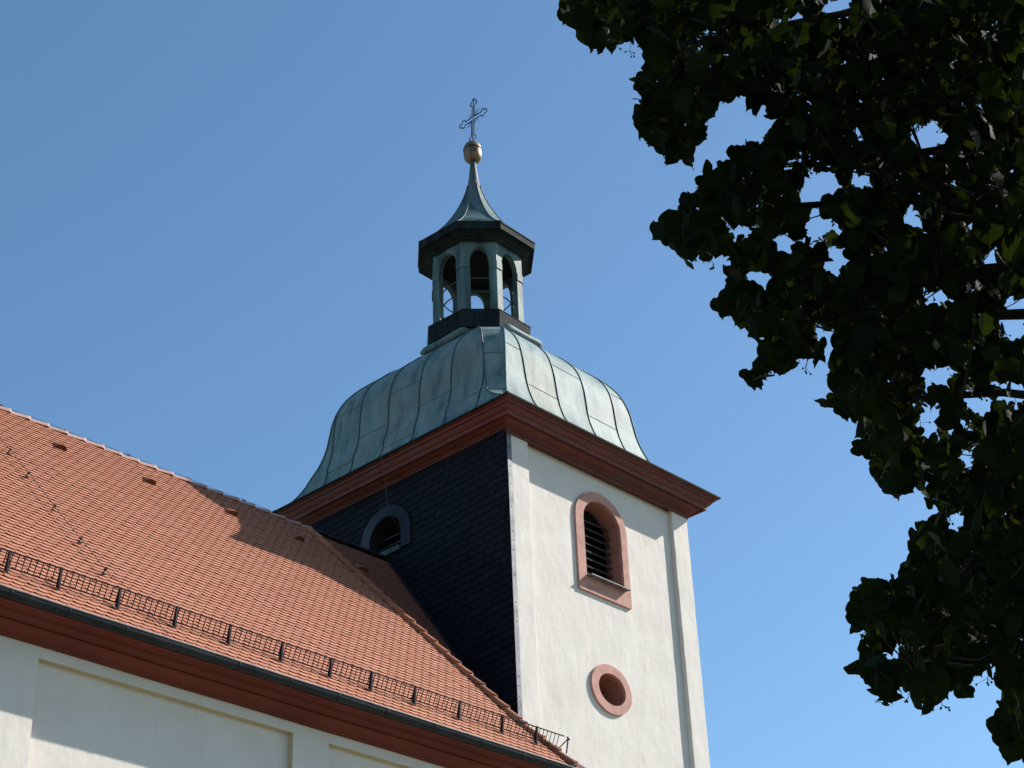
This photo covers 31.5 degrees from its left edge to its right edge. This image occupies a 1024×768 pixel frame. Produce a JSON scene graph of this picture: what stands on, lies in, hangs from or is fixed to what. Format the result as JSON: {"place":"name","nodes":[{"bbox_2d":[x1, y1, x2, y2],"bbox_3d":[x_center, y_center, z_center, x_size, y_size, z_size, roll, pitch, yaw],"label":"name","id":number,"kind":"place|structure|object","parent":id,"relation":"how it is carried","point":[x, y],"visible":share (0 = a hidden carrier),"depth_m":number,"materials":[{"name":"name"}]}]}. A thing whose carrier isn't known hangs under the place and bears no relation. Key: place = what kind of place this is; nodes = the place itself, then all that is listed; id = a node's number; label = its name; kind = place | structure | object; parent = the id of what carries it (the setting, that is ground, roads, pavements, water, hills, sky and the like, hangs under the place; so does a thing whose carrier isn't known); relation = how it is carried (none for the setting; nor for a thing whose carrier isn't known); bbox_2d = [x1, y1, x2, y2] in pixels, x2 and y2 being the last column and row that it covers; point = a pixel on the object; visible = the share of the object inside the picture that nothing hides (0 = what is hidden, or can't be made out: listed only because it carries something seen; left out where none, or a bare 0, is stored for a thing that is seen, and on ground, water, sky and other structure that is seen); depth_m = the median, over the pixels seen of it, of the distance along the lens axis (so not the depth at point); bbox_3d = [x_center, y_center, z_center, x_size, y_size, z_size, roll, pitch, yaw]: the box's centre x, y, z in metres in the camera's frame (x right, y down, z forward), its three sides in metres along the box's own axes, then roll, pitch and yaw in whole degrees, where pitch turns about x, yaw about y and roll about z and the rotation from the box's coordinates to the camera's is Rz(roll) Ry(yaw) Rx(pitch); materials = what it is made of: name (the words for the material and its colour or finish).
{"place":"outdoors","nodes":[
{"label":"outdoors","id":0,"kind":"place"},
{"bbox_2d":[0,403,585,767],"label":"church nave","id":1,"kind":"structure","parent":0,"point":[152,616],"depth_m":25.75,"materials":[{"name":"tile"}]},
{"bbox_2d":[272,98,720,767],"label":"church tower","id":2,"kind":"structure","parent":0,"point":[504,494],"depth_m":35.49,"materials":[{"name":"paint"}]},
{"bbox_2d":[574,492,631,609],"bbox_3d":[1.619,3.233,35.561,0.710,2.258,1.536,-27,-39,35],"label":"belfry window frame","id":3,"kind":"structure","parent":2,"relation":"in","point":[602,561],"depth_m":35.75,"materials":[{"name":"stone"}]},
{"bbox_2d":[590,664,631,715],"bbox_3d":[1.582,5.858,34.144,0.800,0.976,1.139,-27,-39,35],"label":"round window frame","id":4,"kind":"structure","parent":2,"relation":"in","point":[610,689],"depth_m":34.15,"materials":[{"name":"stone"}]},
{"bbox_2d":[0,0,1023,767],"label":"sky","id":5,"kind":"structure","parent":0,"point":[214,214],"materials":[{"name":"blue"}]},
{"label":"ground","id":6,"kind":"structure","parent":0,"visible":0},
{"bbox_2d":[557,0,1023,765],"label":"lime tree","id":7,"kind":"object","parent":6,"relation":"on","point":[945,610],"visible":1,"depth_m":5.04,"materials":[{"name":"green plant"}]}
]}

